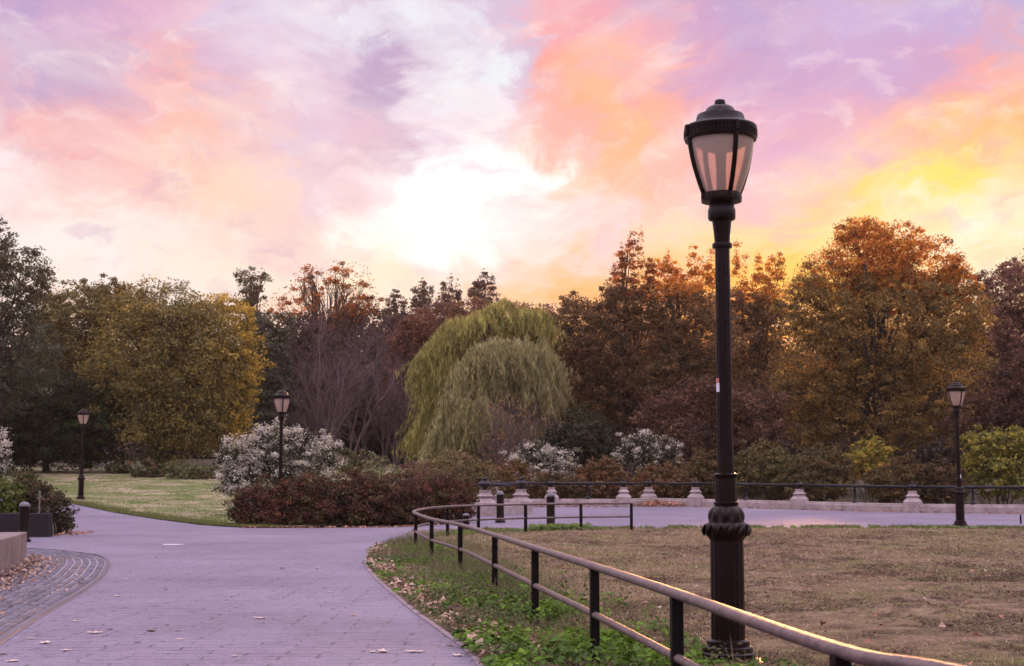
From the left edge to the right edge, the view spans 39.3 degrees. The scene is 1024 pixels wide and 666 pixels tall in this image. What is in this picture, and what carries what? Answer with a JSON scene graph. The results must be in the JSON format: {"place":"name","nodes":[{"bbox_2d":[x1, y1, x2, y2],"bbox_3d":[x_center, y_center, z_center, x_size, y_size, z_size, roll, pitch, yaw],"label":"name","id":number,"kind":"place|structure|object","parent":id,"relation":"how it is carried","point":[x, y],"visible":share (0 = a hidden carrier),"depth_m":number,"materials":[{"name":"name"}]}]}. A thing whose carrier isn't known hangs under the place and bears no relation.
{"place":"outdoors","nodes":[
{"label":"outdoors","id":0,"kind":"place"},
{"bbox_2d":[0,548,110,645],"bbox_3d":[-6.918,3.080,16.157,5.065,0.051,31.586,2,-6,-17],"label":"cobble paving","id":1,"kind":"structure","parent":0,"point":[13,627],"depth_m":18.86,"materials":[{"name":"grey stone"}]},
{"bbox_2d":[2,467,440,525],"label":"hill lawn","id":2,"kind":"structure","parent":0,"point":[100,472],"depth_m":75.97,"materials":[{"name":"green plant"}]},
{"bbox_2d":[0,214,69,426],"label":"tall tree","id":3,"kind":"object","parent":2,"relation":"on","point":[20,369],"visible":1,"depth_m":86.20,"materials":[{"name":"green plant"}]},
{"bbox_2d":[0,364,133,472],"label":"holly tree","id":4,"kind":"object","parent":2,"relation":"on","point":[35,428],"visible":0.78,"depth_m":94.74,"materials":[{"name":"green plant"}]},
{"bbox_2d":[10,273,147,467],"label":"bronze tree","id":5,"kind":"object","parent":2,"relation":"on","point":[61,310],"visible":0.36,"depth_m":103.09,"materials":[{"name":"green plant"}]},
{"bbox_2d":[74,408,89,499],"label":"street lamp","id":6,"kind":"object","parent":2,"relation":"on","point":[83,414],"visible":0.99,"depth_m":69.21,"materials":[{"name":"black metal"}]},
{"bbox_2d":[104,457,131,472],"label":"brush","id":7,"kind":"object","parent":2,"relation":"on","point":[120,469],"visible":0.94,"depth_m":94.50,"materials":[{"name":"green plant"}]},
{"bbox_2d":[127,456,165,477],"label":"brush","id":8,"kind":"object","parent":2,"relation":"on","point":[153,468],"visible":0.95,"depth_m":89.33,"materials":[{"name":"green plant"}]},
{"bbox_2d":[63,274,254,469],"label":"golden tree","id":9,"kind":"object","parent":2,"relation":"on","point":[165,407],"visible":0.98,"depth_m":95.93,"materials":[{"name":"yellow plant"}]},
{"bbox_2d":[158,458,217,479],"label":"brush","id":10,"kind":"object","parent":2,"relation":"on","point":[195,472],"visible":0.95,"depth_m":87.10,"materials":[{"name":"green plant"}]},
{"bbox_2d":[181,292,275,468],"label":"yellow tree","id":11,"kind":"object","parent":2,"relation":"on","point":[249,384],"visible":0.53,"depth_m":99.78,"materials":[{"name":"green plant"}]},
{"bbox_2d":[221,474,306,527],"bbox_3d":[-7.857,5.373,45.688,2.662,1.804,1.937,3,-7,-25],"label":"barberry shrub","id":12,"kind":"object","parent":2,"relation":"on","point":[248,512],"visible":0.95,"depth_m":45.30,"materials":[{"name":"red plant"}]},
{"bbox_2d":[208,414,349,497],"bbox_3d":[-9.057,5.131,55.580,5.325,4.152,3.173,-1,-6,10],"label":"flowering bush","id":13,"kind":"object","parent":2,"relation":"on","point":[234,473],"visible":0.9,"depth_m":55.34,"materials":[{"name":"white plant"}]},
{"bbox_2d":[272,389,290,523],"bbox_3d":[-7.530,4.040,46.706,0.620,4.466,0.620,0,-6,0],"label":"street lamp","id":14,"kind":"object","parent":2,"relation":"on","point":[281,399],"visible":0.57,"depth_m":46.71,"materials":[{"name":"black metal"}]},
{"bbox_2d":[268,466,355,526],"bbox_3d":[-6.504,5.291,46.083,2.959,2.037,2.244,0,-6,0],"label":"barberry shrub","id":15,"kind":"object","parent":2,"relation":"on","point":[308,498],"visible":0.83,"depth_m":45.65,"materials":[{"name":"red plant"}]},
{"bbox_2d":[331,447,368,473],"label":"brush","id":16,"kind":"object","parent":2,"relation":"on","point":[356,462],"visible":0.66,"depth_m":83.37,"materials":[{"name":"green plant"}]},
{"bbox_2d":[311,467,394,526],"bbox_3d":[-5.197,5.341,46.479,2.886,2.007,2.381,0,-6,0],"label":"barberry shrub","id":17,"kind":"object","parent":2,"relation":"on","point":[352,500],"visible":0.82,"depth_m":46.05,"materials":[{"name":"red plant"}]},
{"bbox_2d":[350,451,399,486],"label":"meadow shrub","id":18,"kind":"object","parent":2,"relation":"on","point":[376,458],"visible":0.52,"depth_m":61.67,"materials":[{"name":"green plant"}]},
{"bbox_2d":[386,461,438,487],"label":"meadow shrub","id":19,"kind":"object","parent":2,"relation":"on","point":[417,475],"visible":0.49,"depth_m":57.71,"materials":[{"name":"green plant"}]},
{"bbox_2d":[69,500,1023,533],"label":"edge grass","id":20,"kind":"structure","parent":2,"relation":"on","point":[165,516],"depth_m":44.16,"materials":[{"name":"green plant"}]},
{"bbox_2d":[0,499,1023,665],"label":"path","id":21,"kind":"structure","parent":0,"point":[295,600],"depth_m":17.77,"materials":[{"name":"grey asphalt"}]},
{"bbox_2d":[0,532,26,574],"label":"stone wall","id":22,"kind":"structure","parent":21,"relation":"on","point":[13,545],"depth_m":22.65,"materials":[{"name":"beige stone"}]},
{"bbox_2d":[18,502,30,541],"bbox_3d":[-11.475,4.462,33.719,0.340,0.983,0.340,0,-6,0],"label":"bollard","id":23,"kind":"object","parent":21,"relation":"on","point":[24,516],"visible":0.84,"depth_m":33.64,"materials":[{"name":"metal"}]},
{"bbox_2d":[0,513,52,536],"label":"planter wall","id":24,"kind":"structure","parent":21,"relation":"on","point":[40,524],"depth_m":36.66,"materials":[{"name":"stone"}]},
{"bbox_2d":[364,553,482,665],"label":"path kerb","id":25,"kind":"structure","parent":21,"relation":"on","point":[473,656],"depth_m":14.48,"materials":[{"name":"concrete"}]},
{"bbox_2d":[463,513,469,529],"bbox_3d":[-1.237,5.135,38.676,0.255,0.534,0.255,0,-6,0],"label":"bollard","id":26,"kind":"object","parent":21,"relation":"on","point":[466,516],"visible":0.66,"depth_m":38.61,"materials":[{"name":"paint"}]},
{"bbox_2d":[495,491,504,522],"bbox_3d":[-0.381,5.666,46.537,0.340,1.068,0.340,0,-6,0],"label":"bollard","id":27,"kind":"object","parent":21,"relation":"on","point":[500,509],"visible":0.84,"depth_m":46.44,"materials":[{"name":"black paint"}]},
{"bbox_2d":[0,500,1018,664],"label":"leaf litter","id":28,"kind":"object","parent":21,"relation":"on","point":[36,562],"visible":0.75,"depth_m":20.09,"materials":[{"name":"brown plant"}]},
{"bbox_2d":[504,502,522,514],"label":"kerb wall","id":29,"kind":"structure","parent":21,"relation":"on","point":[513,510],"depth_m":55.53,"materials":[{"name":"stone"}]},
{"bbox_2d":[509,489,532,513],"bbox_3d":[0.356,6.707,56.610,0.700,1.080,0.700,3,-7,-28],"label":"stone pedestal","id":30,"kind":"object","parent":21,"relation":"on","point":[520,495],"visible":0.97,"depth_m":56.42,"materials":[{"name":"stone"}]},
{"bbox_2d":[504,499,546,506],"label":"kerb wall","id":31,"kind":"structure","parent":21,"relation":"on","point":[533,500],"depth_m":70.92,"materials":[{"name":"stone"}]},
{"bbox_2d":[546,492,554,524],"bbox_3d":[1.144,5.244,42.340,0.340,1.068,0.340,0,-6,0],"label":"bollard","id":32,"kind":"object","parent":21,"relation":"on","point":[550,497],"visible":0.77,"depth_m":42.25,"materials":[{"name":"paint"}]},
{"bbox_2d":[544,487,558,506],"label":"stone pedestal","id":33,"kind":"object","parent":21,"relation":"on","point":[551,489],"visible":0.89,"depth_m":71.31,"materials":[{"name":"stone"}]},
{"bbox_2d":[559,499,616,506],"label":"kerb wall","id":34,"kind":"structure","parent":21,"relation":"on","point":[585,500],"depth_m":71.12,"materials":[{"name":"stone"}]},
{"bbox_2d":[616,487,630,506],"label":"stone pedestal","id":35,"kind":"object","parent":21,"relation":"on","point":[623,495],"visible":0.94,"depth_m":70.80,"materials":[{"name":"stone"}]},
{"bbox_2d":[631,498,649,506],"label":"kerb wall","id":36,"kind":"structure","parent":21,"relation":"on","point":[636,501],"depth_m":73.01,"materials":[{"name":"stone"}]},
{"bbox_2d":[650,498,686,506],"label":"kerb wall","id":37,"kind":"structure","parent":21,"relation":"on","point":[680,501],"depth_m":73.07,"materials":[{"name":"stone"}]},
{"bbox_2d":[701,499,789,508],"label":"kerb wall","id":38,"kind":"structure","parent":21,"relation":"on","point":[773,504],"depth_m":69.47,"materials":[{"name":"stone"}]},
{"bbox_2d":[805,501,902,511],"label":"kerb wall","id":39,"kind":"structure","parent":21,"relation":"on","point":[851,506],"depth_m":66.85,"materials":[{"name":"stone"}]},
{"bbox_2d":[903,491,922,512],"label":"stone pedestal","id":40,"kind":"object","parent":21,"relation":"on","point":[912,501],"visible":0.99,"depth_m":65.31,"materials":[{"name":"stone"}]},
{"bbox_2d":[946,381,969,526],"bbox_3d":[13.561,3.675,43.581,0.620,4.466,0.620,0,-6,0],"label":"street lamp","id":41,"kind":"object","parent":21,"relation":"on","point":[955,390],"visible":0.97,"depth_m":43.52,"materials":[{"name":"black metal"}]},
{"bbox_2d":[919,504,1023,513],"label":"kerb wall","id":42,"kind":"structure","parent":21,"relation":"on","point":[977,508],"depth_m":64.02,"materials":[{"name":"stone"}]},
{"bbox_2d":[0,0,1023,453],"label":"sky","id":43,"kind":"structure","parent":0,"point":[523,142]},
{"bbox_2d":[9,457,1023,535],"bbox_3d":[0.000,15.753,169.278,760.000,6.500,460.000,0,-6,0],"label":"ground","id":44,"kind":"structure","parent":0,"point":[848,498],"depth_m":91.33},
{"bbox_2d":[0,427,13,480],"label":"flowering bush","id":45,"kind":"object","parent":44,"relation":"on","point":[5,460],"visible":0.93,"depth_m":59.61,"materials":[{"name":"white plant"}]},
{"bbox_2d":[0,477,25,512],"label":"planter shrub","id":46,"kind":"object","parent":44,"relation":"on","point":[8,502],"visible":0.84,"depth_m":38.20,"materials":[{"name":"green plant"}]},
{"bbox_2d":[4,468,64,512],"bbox_3d":[-13.013,4.606,38.949,1.677,1.907,1.149,0,-6,0],"label":"planter shrub","id":47,"kind":"object","parent":44,"relation":"on","point":[31,492],"visible":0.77,"depth_m":38.83,"materials":[{"name":"green plant"}]},
{"bbox_2d":[38,491,40,512],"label":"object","id":48,"kind":"object","parent":44,"relation":"on","point":[39,501],"visible":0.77,"depth_m":37.93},
{"bbox_2d":[42,489,79,533],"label":"planter shrub","id":49,"kind":"object","parent":44,"relation":"on","point":[59,516],"visible":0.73,"depth_m":39.79,"materials":[{"name":"green plant"}]},
{"bbox_2d":[227,265,274,456],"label":"dark green tree","id":50,"kind":"object","parent":44,"relation":"on","point":[253,298],"visible":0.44,"depth_m":132.86,"materials":[{"name":"green plant"}]},
{"bbox_2d":[233,309,307,456],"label":"dark green tree","id":51,"kind":"object","parent":44,"relation":"on","point":[269,330],"visible":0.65,"depth_m":111.74,"materials":[{"name":"green plant"}]},
{"bbox_2d":[268,260,384,378],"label":"orange tree","id":52,"kind":"object","parent":44,"relation":"on","point":[349,309],"visible":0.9,"depth_m":128.81,"materials":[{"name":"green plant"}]},
{"bbox_2d":[269,293,418,467],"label":"bare tree","id":53,"kind":"object","parent":44,"relation":"on","point":[335,428],"visible":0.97,"depth_m":103.65,"materials":[{"name":"brown plant"}]},
{"bbox_2d":[267,310,431,463],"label":"brown understory tree","id":54,"kind":"object","parent":44,"relation":"on","point":[304,335],"visible":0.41,"depth_m":115.07,"materials":[{"name":"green plant"}]},
{"bbox_2d":[290,345,432,466],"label":"bare tree","id":55,"kind":"object","parent":44,"relation":"on","point":[394,415],"visible":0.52,"depth_m":106.12,"materials":[{"name":"brown plant"}]},
{"bbox_2d":[358,289,415,434],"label":"tree","id":56,"kind":"object","parent":44,"relation":"on","point":[386,316],"visible":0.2,"depth_m":142.68,"materials":[{"name":"brown plant"}]},
{"bbox_2d":[359,470,436,525],"bbox_3d":[-3.788,5.427,46.934,2.696,1.923,2.181,0,-6,0],"label":"barberry shrub","id":57,"kind":"object","parent":44,"relation":"on","point":[401,500],"visible":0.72,"depth_m":46.51,"materials":[{"name":"brown plant"}]},
{"bbox_2d":[374,307,439,466],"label":"red tree","id":58,"kind":"object","parent":44,"relation":"on","point":[408,331],"visible":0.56,"depth_m":109.84,"materials":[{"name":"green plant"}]},
{"bbox_2d":[402,277,439,374],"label":"tree","id":59,"kind":"object","parent":44,"relation":"on","point":[422,301],"visible":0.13,"depth_m":142.86,"materials":[{"name":"brown plant"}]},
{"bbox_2d":[412,472,479,523],"bbox_3d":[-2.489,5.524,47.726,2.746,1.826,2.372,4,-7,-34],"label":"barberry shrub","id":60,"kind":"object","parent":44,"relation":"on","point":[452,492],"visible":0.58,"depth_m":47.39,"materials":[{"name":"brown plant"}]},
{"bbox_2d":[432,273,462,333],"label":"tree","id":61,"kind":"object","parent":44,"relation":"on","point":[446,297],"visible":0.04,"depth_m":142.86,"materials":[{"name":"brown plant"}]},
{"bbox_2d":[405,446,500,511],"bbox_3d":[-2.485,6.166,59.767,4.096,2.907,2.802,0,-6,0],"label":"meadow shrub","id":62,"kind":"object","parent":44,"relation":"on","point":[472,471],"visible":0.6,"depth_m":59.42,"materials":[{"name":"brown plant"}]},
{"bbox_2d":[458,268,501,460],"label":"tree","id":63,"kind":"object","parent":44,"relation":"on","point":[478,284],"visible":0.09,"depth_m":142.78,"materials":[{"name":"brown plant"}]},
{"bbox_2d":[397,296,563,464],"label":"russet tree","id":64,"kind":"object","parent":44,"relation":"on","point":[457,309],"visible":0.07,"depth_m":118.01,"materials":[{"name":"brown plant"}]},
{"bbox_2d":[390,296,571,473],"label":"willow tree","id":65,"kind":"object","parent":44,"relation":"on","point":[450,342],"visible":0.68,"depth_m":97.98,"materials":[{"name":"green plant"}]},
{"bbox_2d":[473,490,496,516],"bbox_3d":[-1.021,6.471,54.121,0.700,1.080,0.700,3,-7,-28],"label":"stone pedestal","id":66,"kind":"object","parent":44,"relation":"on","point":[485,496],"visible":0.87,"depth_m":53.88,"materials":[{"name":"stone"}]},
{"bbox_2d":[413,333,580,492],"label":"willow tree","id":67,"kind":"object","parent":44,"relation":"on","point":[537,374],"visible":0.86,"depth_m":91.96,"materials":[{"name":"green plant"}]},
{"bbox_2d":[464,458,546,498],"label":"shrub","id":68,"kind":"object","parent":44,"relation":"on","point":[522,468],"visible":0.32,"depth_m":79.08,"materials":[{"name":"brown plant"}]},
{"bbox_2d":[0,303,1023,477],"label":"woodland","id":69,"kind":"object","parent":44,"relation":"on","point":[924,454],"visible":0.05,"depth_m":139.17,"materials":[{"name":"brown plant"}]},
{"bbox_2d":[464,361,571,491],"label":"bare shrub","id":70,"kind":"object","parent":44,"relation":"on","point":[502,439],"visible":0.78,"depth_m":86.83,"materials":[{"name":"brown plant"}]},
{"bbox_2d":[499,440,581,498],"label":"flowering bush","id":71,"kind":"object","parent":44,"relation":"on","point":[533,456],"visible":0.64,"depth_m":83.28,"materials":[{"name":"white plant"}]},
{"bbox_2d":[505,471,600,498],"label":"shrub","id":72,"kind":"object","parent":44,"relation":"on","point":[562,492],"visible":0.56,"depth_m":76.97,"materials":[{"name":"brown plant"}]},
{"bbox_2d":[538,407,623,496],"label":"evergreen bush","id":73,"kind":"object","parent":44,"relation":"on","point":[593,447],"visible":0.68,"depth_m":87.17,"materials":[{"name":"green plant"}]},
{"bbox_2d":[534,290,633,473],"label":"brown tree","id":74,"kind":"object","parent":44,"relation":"on","point":[581,390],"visible":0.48,"depth_m":100.27,"materials":[{"name":"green plant"}]},
{"bbox_2d":[570,455,628,498],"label":"shrub","id":75,"kind":"object","parent":44,"relation":"on","point":[607,476],"visible":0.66,"depth_m":79.18,"materials":[{"name":"brown plant"}]},
{"bbox_2d":[570,226,691,479],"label":"brown tree","id":76,"kind":"object","parent":44,"relation":"on","point":[617,318],"visible":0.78,"depth_m":98.48,"materials":[{"name":"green plant"}]},
{"bbox_2d":[640,487,656,497],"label":"stone pedestal","id":77,"kind":"object","parent":44,"relation":"on","point":[648,492],"visible":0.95,"depth_m":74.82,"materials":[{"name":"stone"}]},
{"bbox_2d":[610,427,688,497],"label":"flowering bush","id":78,"kind":"object","parent":44,"relation":"on","point":[665,452],"visible":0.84,"depth_m":83.37,"materials":[{"name":"white plant"}]},
{"bbox_2d":[612,459,699,498],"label":"shrub","id":79,"kind":"object","parent":44,"relation":"on","point":[671,491],"visible":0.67,"depth_m":77.89,"materials":[{"name":"brown plant"}]},
{"bbox_2d":[624,243,746,468],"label":"brown tree","id":80,"kind":"object","parent":44,"relation":"on","point":[681,361],"visible":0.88,"depth_m":96.63,"materials":[{"name":"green plant"}]},
{"bbox_2d":[687,487,703,506],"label":"stone pedestal","id":81,"kind":"object","parent":44,"relation":"on","point":[695,497],"visible":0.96,"depth_m":71.27,"materials":[{"name":"stone"}]},
{"bbox_2d":[677,446,745,498],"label":"shrub","id":82,"kind":"object","parent":44,"relation":"on","point":[698,468],"visible":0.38,"depth_m":79.06,"materials":[{"name":"brown plant"}]},
{"bbox_2d":[626,372,803,468],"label":"dogwood tree","id":83,"kind":"object","parent":44,"relation":"on","point":[743,418],"visible":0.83,"depth_m":85.23,"materials":[{"name":"brown plant"}]},
{"bbox_2d":[472,476,1023,504],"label":"iron railing","id":84,"kind":"object","parent":44,"relation":"on","point":[520,483],"visible":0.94,"depth_m":68.04,"materials":[{"name":"black metal"}]},
{"bbox_2d":[698,241,800,472],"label":"brown tree","id":85,"kind":"object","parent":44,"relation":"on","point":[753,330],"visible":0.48,"depth_m":105.84,"materials":[{"name":"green plant"}]},
{"bbox_2d":[734,438,797,500],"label":"shrub","id":86,"kind":"object","parent":44,"relation":"on","point":[770,471],"visible":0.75,"depth_m":77.07,"materials":[{"name":"green plant"}]},
{"bbox_2d":[790,489,808,509],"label":"stone pedestal","id":87,"kind":"object","parent":44,"relation":"on","point":[799,498],"visible":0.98,"depth_m":68.30,"materials":[{"name":"stone"}]},
{"bbox_2d":[776,442,858,501],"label":"shrub","id":88,"kind":"object","parent":44,"relation":"on","point":[826,468],"visible":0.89,"depth_m":75.06,"materials":[{"name":"green plant"}]},
{"bbox_2d":[838,435,900,502],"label":"yellow bush","id":89,"kind":"object","parent":44,"relation":"on","point":[872,452],"visible":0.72,"depth_m":79.35,"materials":[{"name":"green plant"}]},
{"bbox_2d":[763,215,1003,491],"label":"rounded tree","id":90,"kind":"object","parent":44,"relation":"on","point":[868,283],"visible":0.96,"depth_m":94.12,"materials":[{"name":"orange plant"}]},
{"bbox_2d":[861,451,942,503],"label":"shrub","id":91,"kind":"object","parent":44,"relation":"on","point":[886,495],"visible":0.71,"depth_m":74.13,"materials":[{"name":"green plant"}]},
{"bbox_2d":[906,453,971,503],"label":"shrub","id":92,"kind":"object","parent":44,"relation":"on","point":[938,478],"visible":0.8,"depth_m":73.29,"materials":[{"name":"brown plant"}]},
{"bbox_2d":[933,348,1023,500],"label":"plum tree","id":93,"kind":"object","parent":44,"relation":"on","point":[1011,404],"visible":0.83,"depth_m":86.56,"materials":[{"name":"brown plant"}]},
{"bbox_2d":[951,248,1023,482],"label":"maroon tree","id":94,"kind":"object","parent":44,"relation":"on","point":[1008,313],"visible":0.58,"depth_m":112.93,"materials":[{"name":"brown plant"}]},
{"bbox_2d":[955,423,1023,504],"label":"green bush","id":95,"kind":"object","parent":44,"relation":"on","point":[1007,463],"visible":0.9,"depth_m":75.10,"materials":[{"name":"green plant"}]},
{"bbox_2d":[368,526,1023,665],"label":"lawn","id":96,"kind":"structure","parent":0,"point":[901,625],"depth_m":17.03,"materials":[{"name":"brown plant"}]},
{"bbox_2d":[366,527,921,665],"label":"tall grass","id":97,"kind":"structure","parent":96,"relation":"on","point":[449,565],"depth_m":19.87,"materials":[{"name":"green plant"}]},
{"bbox_2d":[362,522,996,665],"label":"weeds","id":98,"kind":"object","parent":96,"relation":"on","point":[623,653],"visible":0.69,"depth_m":12.64,"materials":[{"name":"green plant"}]},
{"bbox_2d":[412,502,964,665],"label":"pipe handrail","id":99,"kind":"object","parent":96,"relation":"on","point":[840,653],"visible":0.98,"depth_m":9.45,"materials":[{"name":"metal"}]},
{"bbox_2d":[684,99,764,664],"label":"street lamp","id":100,"kind":"object","parent":96,"relation":"on","point":[720,137],"visible":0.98,"depth_m":11.16,"materials":[{"name":"black metal"}]}
]}

